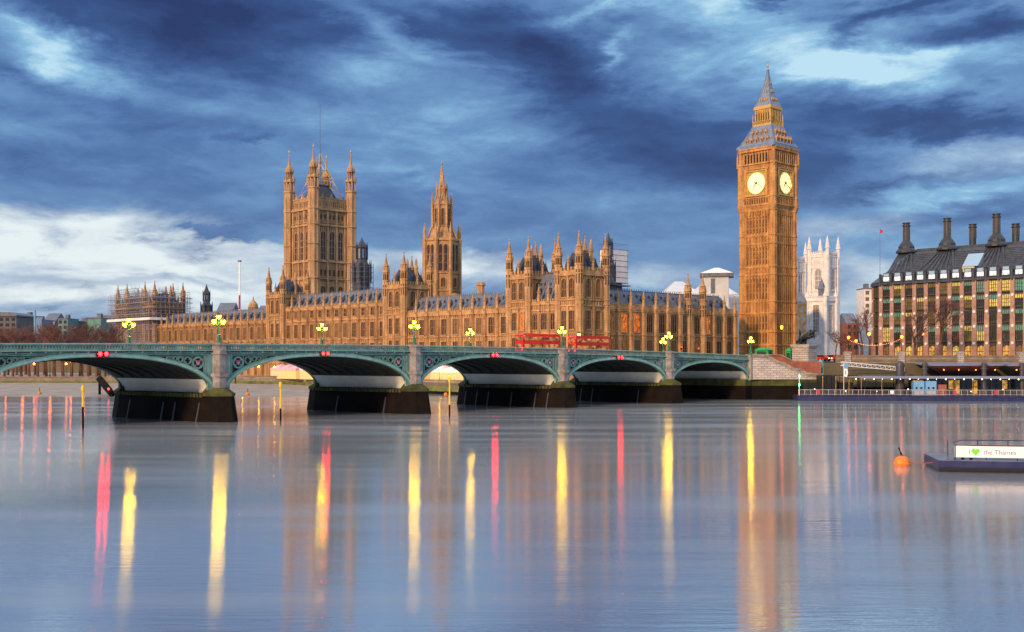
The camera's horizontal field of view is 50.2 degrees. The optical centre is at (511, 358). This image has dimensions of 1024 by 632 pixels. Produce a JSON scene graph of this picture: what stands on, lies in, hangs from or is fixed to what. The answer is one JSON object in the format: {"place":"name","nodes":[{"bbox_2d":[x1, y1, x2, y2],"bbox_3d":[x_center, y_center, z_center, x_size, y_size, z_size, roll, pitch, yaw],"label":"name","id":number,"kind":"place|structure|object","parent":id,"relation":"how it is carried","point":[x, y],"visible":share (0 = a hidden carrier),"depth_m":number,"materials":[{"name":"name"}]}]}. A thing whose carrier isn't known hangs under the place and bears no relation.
{"place":"outdoors","nodes":[
{"label":"outdoors","id":0,"kind":"place"},
{"bbox_2d":[0,383,309,396],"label":"foreshore","id":1,"kind":"structure","parent":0,"point":[91,389],"depth_m":329.99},
{"bbox_2d":[96,374,114,396],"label":"boarding ramp","id":2,"kind":"structure","parent":1,"relation":"on","point":[104,384],"depth_m":294.53,"materials":[{"name":"black metal"}]},
{"bbox_2d":[0,376,235,383],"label":"river wall","id":3,"kind":"structure","parent":1,"relation":"on","point":[4,379],"depth_m":396.23,"materials":[{"name":"stone"}]},
{"bbox_2d":[216,303,238,311],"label":"distant block","id":4,"kind":"structure","parent":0,"point":[227,306],"depth_m":646.10,"materials":[{"name":"stone"}]},
{"bbox_2d":[0,372,458,385],"bbox_3d":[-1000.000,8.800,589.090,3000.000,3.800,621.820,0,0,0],"label":"riverside terrace","id":5,"kind":"structure","parent":0,"point":[93,375],"depth_m":447.74,"materials":[{"name":"beige stone"}]},
{"bbox_2d":[0,326,31,376],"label":"bare tree","id":6,"kind":"object","parent":5,"relation":"on","point":[14,341],"visible":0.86,"depth_m":411.90,"materials":[{"name":"brown plant"}]},
{"bbox_2d":[0,333,42,376],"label":"bare tree","id":7,"kind":"object","parent":5,"relation":"on","point":[29,371],"visible":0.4,"depth_m":415.86,"materials":[{"name":"brown plant"}]},
{"bbox_2d":[0,327,43,376],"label":"bare tree","id":8,"kind":"object","parent":5,"relation":"on","point":[20,370],"visible":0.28,"depth_m":421.46,"materials":[{"name":"brown plant"}]},
{"bbox_2d":[0,324,43,374],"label":"bare tree","id":9,"kind":"object","parent":5,"relation":"on","point":[25,366],"visible":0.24,"depth_m":471.28,"materials":[{"name":"brown plant"}]},
{"bbox_2d":[20,332,67,376],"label":"bare tree","id":10,"kind":"object","parent":5,"relation":"on","point":[45,363],"visible":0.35,"depth_m":415.25,"materials":[{"name":"brown plant"}]},
{"bbox_2d":[27,331,67,376],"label":"bare tree","id":11,"kind":"object","parent":5,"relation":"on","point":[54,370],"visible":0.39,"depth_m":419.12,"materials":[{"name":"brown plant"}]},
{"bbox_2d":[36,327,73,376],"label":"bare tree","id":12,"kind":"object","parent":5,"relation":"on","point":[37,368],"visible":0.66,"depth_m":408.33,"materials":[{"name":"brown plant"}]},
{"bbox_2d":[34,324,78,376],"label":"bare tree","id":13,"kind":"object","parent":5,"relation":"on","point":[44,334],"visible":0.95,"depth_m":406.67,"materials":[{"name":"brown plant"}]},
{"bbox_2d":[66,334,100,376],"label":"bare tree","id":14,"kind":"object","parent":5,"relation":"on","point":[80,367],"visible":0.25,"depth_m":417.50,"materials":[{"name":"brown plant"}]},
{"bbox_2d":[64,327,104,376],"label":"bare tree","id":15,"kind":"object","parent":5,"relation":"on","point":[88,338],"visible":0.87,"depth_m":408.85,"materials":[{"name":"brown plant"}]},
{"bbox_2d":[65,323,105,374],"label":"bare tree","id":16,"kind":"object","parent":5,"relation":"on","point":[87,328],"visible":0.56,"depth_m":446.46,"materials":[{"name":"brown plant"}]},
{"bbox_2d":[87,332,120,376],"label":"bare tree","id":17,"kind":"object","parent":5,"relation":"on","point":[96,370],"visible":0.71,"depth_m":410.44,"materials":[{"name":"brown plant"}]},
{"bbox_2d":[93,323,130,348],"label":"bare tree","id":18,"kind":"object","parent":5,"relation":"on","point":[110,331],"visible":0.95,"depth_m":408.62,"materials":[{"name":"brown plant"}]},
{"bbox_2d":[107,286,192,342],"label":"scaffolding","id":19,"kind":"object","parent":5,"relation":"on","point":[146,318],"visible":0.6,"depth_m":475.58,"materials":[{"name":"metal"}]},
{"bbox_2d":[270,364,299,378],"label":"marquee","id":20,"kind":"object","parent":5,"relation":"on","point":[283,371],"visible":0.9,"depth_m":375.59,"materials":[{"name":"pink fabric"}]},
{"bbox_2d":[299,368,312,378],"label":"marquee","id":21,"kind":"object","parent":5,"relation":"on","point":[304,374],"visible":0.27,"depth_m":366.33,"materials":[{"name":"yellow fabric"}]},
{"bbox_2d":[236,375,462,394],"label":"terrace wall","id":22,"kind":"structure","parent":5,"relation":"on","point":[261,379],"depth_m":373.08,"materials":[{"name":"stone"}]},
{"bbox_2d":[430,366,462,379],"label":"marquee","id":23,"kind":"object","parent":5,"relation":"on","point":[446,372],"visible":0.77,"depth_m":312.15,"materials":[{"name":"white fabric"}]},
{"bbox_2d":[0,394,1023,631],"bbox_3d":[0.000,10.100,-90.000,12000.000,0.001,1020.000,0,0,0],"label":"water","id":24,"kind":"structure","parent":0,"point":[715,515],"depth_m":68.59,"materials":[{"name":"blue liquid"}]},
{"bbox_2d":[81,385,84,428],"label":"mooring post","id":25,"kind":"object","parent":24,"relation":"in","point":[82,388],"visible":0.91,"depth_m":157.88,"materials":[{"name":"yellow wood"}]},
{"bbox_2d":[0,343,750,421],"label":"arch bridge","id":26,"kind":"structure","parent":24,"relation":"in","point":[172,382],"depth_m":204.06,"materials":[{"name":"metal"}]},
{"bbox_2d":[122,317,135,342],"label":"bridge lamp","id":27,"kind":"object","parent":26,"relation":"on","point":[124,323],"visible":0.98,"depth_m":190.35,"materials":[{"name":"green paint"}]},
{"bbox_2d":[212,312,225,342],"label":"bridge lamp","id":28,"kind":"object","parent":26,"relation":"on","point":[218,317],"visible":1,"depth_m":175.64,"materials":[{"name":"green paint"}]},
{"bbox_2d":[317,322,326,343],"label":"bridge lamp","id":29,"kind":"object","parent":26,"relation":"on","point":[319,328],"visible":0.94,"depth_m":216.25,"materials":[{"name":"green paint"}]},
{"bbox_2d":[409,318,419,344],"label":"bridge lamp","id":30,"kind":"object","parent":26,"relation":"on","point":[414,320],"visible":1,"depth_m":201.47,"materials":[{"name":"green paint"}]},
{"bbox_2d":[515,334,560,351],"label":"double decker bus","id":31,"kind":"object","parent":26,"relation":"on","point":[539,340],"visible":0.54,"depth_m":231.69,"materials":[{"name":"red paint"}]},
{"bbox_2d":[568,336,609,353],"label":"double decker bus","id":32,"kind":"object","parent":26,"relation":"on","point":[589,342],"visible":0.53,"depth_m":241.99,"materials":[{"name":"red paint"}]},
{"bbox_2d":[893,447,910,465],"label":"mooring buoy","id":33,"kind":"object","parent":24,"relation":"on","point":[901,460],"visible":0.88,"depth_m":102.90,"materials":[{"name":"orange plastic"}]},
{"bbox_2d":[792,361,1023,400],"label":"river pier","id":34,"kind":"structure","parent":24,"relation":"on","point":[925,387],"depth_m":262.39,"materials":[{"name":"blue paint"}]},
{"bbox_2d":[924,440,1023,472],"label":"moored pontoon","id":35,"kind":"object","parent":24,"relation":"on","point":[986,458],"visible":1,"depth_m":97.01,"materials":[{"name":"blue metal"}]},
{"bbox_2d":[0,0,1023,320],"label":"sky","id":36,"kind":"structure","parent":0,"point":[148,141],"materials":[{"name":"blue"}]},
{"bbox_2d":[9,361,1019,386],"bbox_3d":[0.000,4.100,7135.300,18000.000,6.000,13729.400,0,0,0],"label":"ground","id":37,"kind":"structure","parent":0,"point":[912,369],"depth_m":272.60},
{"bbox_2d":[0,312,36,340],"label":"distant block","id":38,"kind":"structure","parent":37,"relation":"on","point":[8,320],"depth_m":760.18,"materials":[{"name":"grey concrete"}]},
{"bbox_2d":[27,312,41,336],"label":"distant block","id":39,"kind":"structure","parent":37,"relation":"on","point":[38,320],"depth_m":814.11,"materials":[{"name":"grey concrete"}]},
{"bbox_2d":[45,313,63,325],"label":"distant block","id":40,"kind":"structure","parent":37,"relation":"on","point":[53,316],"depth_m":845.39,"materials":[{"name":"grey"}]},
{"bbox_2d":[58,315,78,348],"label":"distant block","id":41,"kind":"structure","parent":37,"relation":"on","point":[68,320],"depth_m":780.00,"materials":[{"name":"grey concrete"}]},
{"bbox_2d":[87,314,113,347],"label":"distant block","id":42,"kind":"structure","parent":37,"relation":"on","point":[99,319],"depth_m":700.00,"materials":[{"name":"teal concrete"}]},
{"bbox_2d":[200,284,212,312],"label":"ventilation spire","id":43,"kind":"structure","parent":37,"relation":"on","point":[206,306],"depth_m":558.52,"materials":[{"name":"stone"}]},
{"bbox_2d":[238,260,241,308],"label":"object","id":44,"kind":"object","parent":37,"relation":"on","point":[239,261],"visible":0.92,"depth_m":619.55,"materials":[{"name":"white paint"}]},
{"bbox_2d":[283,144,356,293],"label":"great square tower","id":45,"kind":"structure","parent":37,"relation":"on","point":[319,227],"depth_m":493.74,"materials":[{"name":"stone"}]},
{"bbox_2d":[350,238,373,290],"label":"ventilation spire","id":46,"kind":"structure","parent":37,"relation":"on","point":[362,272],"depth_m":427.99,"materials":[{"name":"metal"}]},
{"bbox_2d":[115,231,738,380],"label":"gothic palace","id":47,"kind":"structure","parent":37,"relation":"on","point":[577,293],"depth_m":325.80,"materials":[{"name":"stone"}]},
{"bbox_2d":[422,162,461,296],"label":"octagonal spire tower","id":48,"kind":"structure","parent":37,"relation":"on","point":[442,245],"depth_m":397.94,"materials":[{"name":"stone"}]},
{"bbox_2d":[601,233,615,280],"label":"ventilation spire","id":49,"kind":"structure","parent":37,"relation":"on","point":[612,264],"depth_m":358.90,"materials":[{"name":"metal"}]},
{"bbox_2d":[599,243,629,289],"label":"wrapped scaffold tower","id":50,"kind":"structure","parent":37,"relation":"on","point":[620,256],"depth_m":373.68,"materials":[{"name":"white fabric"}]},
{"bbox_2d":[674,354,822,399],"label":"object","id":51,"kind":"structure","parent":37,"relation":"on","point":[773,376],"depth_m":270.01,"materials":[{"name":"stone"}]},
{"bbox_2d":[736,62,799,356],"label":"clock tower","id":52,"kind":"structure","parent":37,"relation":"on","point":[767,149],"depth_m":347.01,"materials":[{"name":"stone"}]},
{"bbox_2d":[797,242,807,295],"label":"abbey tower","id":53,"kind":"structure","parent":37,"relation":"on","point":[802,262],"depth_m":587.20,"materials":[{"name":"stone"}]},
{"bbox_2d":[790,329,818,360],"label":"chariot monument","id":54,"kind":"object","parent":37,"relation":"on","point":[805,352],"visible":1,"depth_m":282.74,"materials":[{"name":"stone"}]},
{"bbox_2d":[805,277,837,360],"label":"white church","id":55,"kind":"structure","parent":37,"relation":"on","point":[822,311],"depth_m":502.01,"materials":[{"name":"stone"}]},
{"bbox_2d":[807,235,840,354],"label":"abbey tower","id":56,"kind":"structure","parent":37,"relation":"on","point":[825,265],"depth_m":559.65,"materials":[{"name":"stone"}]},
{"bbox_2d":[824,330,842,354],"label":"bare tree","id":57,"kind":"object","parent":37,"relation":"on","point":[832,336],"visible":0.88,"depth_m":373.76,"materials":[{"name":"brown plant"}]},
{"bbox_2d":[833,331,856,354],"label":"bare tree","id":58,"kind":"object","parent":37,"relation":"on","point":[845,337],"visible":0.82,"depth_m":350.46,"materials":[{"name":"brown plant"}]},
{"bbox_2d":[851,306,871,354],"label":"bare tree","id":59,"kind":"object","parent":37,"relation":"on","point":[865,325],"visible":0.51,"depth_m":373.84,"materials":[{"name":"brown plant"}]},
{"bbox_2d":[835,352,1023,393],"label":"embankment wall","id":60,"kind":"structure","parent":37,"relation":"on","point":[959,357],"depth_m":281.40,"materials":[{"name":"stone"}]},
{"bbox_2d":[870,213,1023,354],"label":"office block","id":61,"kind":"structure","parent":37,"relation":"on","point":[986,281],"depth_m":303.59,"materials":[{"name":"brown brick"}]},
{"bbox_2d":[883,285,889,296],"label":"bay window","id":62,"kind":"structure","parent":61,"relation":"in","point":[886,289],"depth_m":316.33,"materials":[{"name":"glass"}]},
{"bbox_2d":[883,298,889,310],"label":"bay window","id":63,"kind":"structure","parent":61,"relation":"in","point":[886,302],"depth_m":316.33,"materials":[{"name":"glass"}]},
{"bbox_2d":[883,313,889,324],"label":"bay window","id":64,"kind":"structure","parent":61,"relation":"in","point":[886,316],"depth_m":316.33,"materials":[{"name":"green glass"}]},
{"bbox_2d":[883,327,889,342],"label":"bay window","id":65,"kind":"structure","parent":61,"relation":"in","point":[886,330],"depth_m":316.33,"materials":[{"name":"yellow glass"}]},
{"bbox_2d":[894,285,900,296],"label":"bay window","id":66,"kind":"structure","parent":61,"relation":"in","point":[897,288],"depth_m":313.87,"materials":[{"name":"yellow glass"}]},
{"bbox_2d":[894,298,900,310],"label":"bay window","id":67,"kind":"structure","parent":61,"relation":"in","point":[897,301],"depth_m":313.87,"materials":[{"name":"glass"}]},
{"bbox_2d":[894,312,900,324],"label":"bay window","id":68,"kind":"structure","parent":61,"relation":"in","point":[897,315],"depth_m":313.87,"materials":[{"name":"glass"}]},
{"bbox_2d":[894,327,900,342],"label":"bay window","id":69,"kind":"structure","parent":61,"relation":"in","point":[897,330],"depth_m":313.87,"materials":[{"name":"glass"}]},
{"bbox_2d":[905,284,911,295],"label":"bay window","id":70,"kind":"structure","parent":61,"relation":"in","point":[908,287],"depth_m":311.58,"materials":[{"name":"brown glass"}]},
{"bbox_2d":[905,297,911,310],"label":"bay window","id":71,"kind":"structure","parent":61,"relation":"in","point":[908,301],"depth_m":311.58,"materials":[{"name":"glass"}]},
{"bbox_2d":[905,326,911,342],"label":"bay window","id":72,"kind":"structure","parent":61,"relation":"in","point":[908,335],"depth_m":311.50,"materials":[{"name":"black glass"}]},
{"bbox_2d":[916,283,923,295],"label":"bay window","id":73,"kind":"structure","parent":61,"relation":"in","point":[919,287],"depth_m":308.85,"materials":[{"name":"glass"}]},
{"bbox_2d":[916,297,923,309],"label":"bay window","id":74,"kind":"structure","parent":61,"relation":"in","point":[919,300],"depth_m":309.08,"materials":[{"name":"yellow glass"}]},
{"bbox_2d":[928,326,934,342],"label":"bay window","id":75,"kind":"structure","parent":61,"relation":"in","point":[932,331],"depth_m":306.38,"materials":[{"name":"glass"}]},
{"bbox_2d":[928,283,935,294],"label":"bay window","id":76,"kind":"structure","parent":61,"relation":"in","point":[931,286],"depth_m":306.41,"materials":[{"name":"brown glass"}]},
{"bbox_2d":[940,282,947,294],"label":"bay window","id":77,"kind":"structure","parent":61,"relation":"in","point":[944,285],"depth_m":303.84,"materials":[{"name":"brown glass"}]},
{"bbox_2d":[952,325,958,341],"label":"bay window","id":78,"kind":"structure","parent":61,"relation":"in","point":[955,328],"depth_m":301.55,"materials":[{"name":"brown glass"}]},
{"bbox_2d":[952,282,959,293],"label":"bay window","id":79,"kind":"structure","parent":61,"relation":"in","point":[955,285],"depth_m":301.41,"materials":[{"name":"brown glass"}]},
{"bbox_2d":[964,281,971,293],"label":"bay window","id":80,"kind":"structure","parent":61,"relation":"in","point":[967,284],"depth_m":299.06,"materials":[{"name":"black glass"}]},
{"bbox_2d":[964,295,971,308],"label":"bay window","id":81,"kind":"structure","parent":61,"relation":"in","point":[968,302],"depth_m":299.06,"materials":[{"name":"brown glass"}]},
{"bbox_2d":[964,310,971,323],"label":"bay window","id":82,"kind":"structure","parent":61,"relation":"in","point":[967,315],"depth_m":298.99,"materials":[{"name":"black glass"}]},
{"bbox_2d":[964,325,971,341],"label":"bay window","id":83,"kind":"structure","parent":61,"relation":"in","point":[967,328],"depth_m":298.91,"materials":[{"name":"yellow glass"}]},
{"bbox_2d":[976,280,983,292],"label":"bay window","id":84,"kind":"structure","parent":61,"relation":"in","point":[979,284],"depth_m":296.37,"materials":[{"name":"green glass"}]},
{"bbox_2d":[976,294,983,307],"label":"bay window","id":85,"kind":"structure","parent":61,"relation":"in","point":[979,298],"depth_m":296.37,"materials":[{"name":"glass"}]},
{"bbox_2d":[976,309,983,322],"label":"bay window","id":86,"kind":"structure","parent":61,"relation":"in","point":[980,313],"depth_m":296.37,"materials":[{"name":"black glass"}]},
{"bbox_2d":[977,325,983,341],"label":"bay window","id":87,"kind":"structure","parent":61,"relation":"in","point":[980,328],"depth_m":296.37,"materials":[{"name":"yellow glass"}]},
{"bbox_2d":[989,280,996,292],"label":"bay window","id":88,"kind":"structure","parent":61,"relation":"in","point":[992,283],"depth_m":294.06,"materials":[{"name":"yellow glass"}]},
{"bbox_2d":[989,294,996,307],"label":"bay window","id":89,"kind":"structure","parent":61,"relation":"in","point":[992,297],"depth_m":293.92,"materials":[{"name":"yellow glass"}]},
{"bbox_2d":[989,309,996,322],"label":"bay window","id":90,"kind":"structure","parent":61,"relation":"in","point":[992,312],"depth_m":293.85,"materials":[{"name":"black glass"}]},
{"bbox_2d":[989,324,996,341],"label":"bay window","id":91,"kind":"structure","parent":61,"relation":"in","point":[993,327],"depth_m":293.85,"materials":[{"name":"black glass"}]},
{"bbox_2d":[1002,279,1009,291],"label":"bay window","id":92,"kind":"structure","parent":61,"relation":"in","point":[1005,282],"depth_m":291.46,"materials":[{"name":"yellow glass"}]},
{"bbox_2d":[1002,293,1009,306],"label":"bay window","id":93,"kind":"structure","parent":61,"relation":"in","point":[1005,296],"depth_m":291.42,"materials":[{"name":"yellow glass"}]},
{"bbox_2d":[1002,309,1009,322],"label":"bay window","id":94,"kind":"structure","parent":61,"relation":"in","point":[1005,312],"depth_m":291.49,"materials":[{"name":"glass"}]},
{"bbox_2d":[1002,324,1009,341],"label":"bay window","id":95,"kind":"structure","parent":61,"relation":"in","point":[1005,327],"depth_m":291.46,"materials":[{"name":"glass"}]},
{"bbox_2d":[1015,278,1022,290],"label":"bay window","id":96,"kind":"structure","parent":61,"relation":"in","point":[1018,282],"depth_m":288.87,"materials":[{"name":"green glass"}]},
{"bbox_2d":[1015,293,1022,306],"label":"bay window","id":97,"kind":"structure","parent":61,"relation":"in","point":[1018,296],"depth_m":288.94,"materials":[{"name":"glass"}]},
{"bbox_2d":[1015,308,1022,321],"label":"bay window","id":98,"kind":"structure","parent":61,"relation":"in","point":[1018,311],"depth_m":288.94,"materials":[{"name":"glass"}]},
{"bbox_2d":[1015,324,1022,341],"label":"bay window","id":99,"kind":"structure","parent":61,"relation":"in","point":[1018,327],"depth_m":289.05,"materials":[{"name":"glass"}]},
{"bbox_2d":[662,281,694,293],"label":"covered roof","id":100,"kind":"structure","parent":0,"point":[676,286],"depth_m":422.96,"materials":[{"name":"white"}]},
{"bbox_2d":[692,286,738,354],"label":"covered roof","id":101,"kind":"structure","parent":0,"point":[732,294],"depth_m":415.16,"materials":[{"name":"white"}]},
{"bbox_2d":[700,268,733,308],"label":"protective roof","id":102,"kind":"structure","parent":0,"point":[716,281],"depth_m":391.20,"materials":[{"name":"white paint"}]},
{"bbox_2d":[797,293,806,344],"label":"distant block","id":103,"kind":"structure","parent":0,"point":[801,312],"depth_m":480.00,"materials":[{"name":"grey concrete"}]},
{"bbox_2d":[840,313,858,354],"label":"distant block","id":104,"kind":"structure","parent":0,"point":[845,320],"depth_m":620.67,"materials":[{"name":"red brick"}]},
{"bbox_2d":[856,284,871,354],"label":"distant block","id":105,"kind":"structure","parent":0,"point":[864,296],"depth_m":640.00,"materials":[{"name":"concrete"}]},
{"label":"road","id":106,"kind":"structure","parent":0,"visible":0},
{"bbox_2d":[901,306,947,354],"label":"bare tree","id":107,"kind":"object","parent":106,"relation":"on","point":[907,321],"visible":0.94,"depth_m":289.99,"materials":[{"name":"brown plant"}]},
{"bbox_2d":[926,297,968,354],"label":"bare tree","id":108,"kind":"object","parent":106,"relation":"on","point":[949,311],"visible":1,"depth_m":284.84,"materials":[{"name":"brown plant"}]},
{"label":"road","id":109,"kind":"structure","parent":0,"visible":0},
{"bbox_2d":[755,348,772,353],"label":"green kiosk","id":110,"kind":"object","parent":109,"relation":"on","point":[763,350],"visible":0.59,"depth_m":283.97,"materials":[{"name":"paint"}]},
{"bbox_2d":[844,317,869,354],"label":"bare tree","id":111,"kind":"object","parent":109,"relation":"on","point":[857,338],"visible":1,"depth_m":345.03,"materials":[{"name":"brown plant"}]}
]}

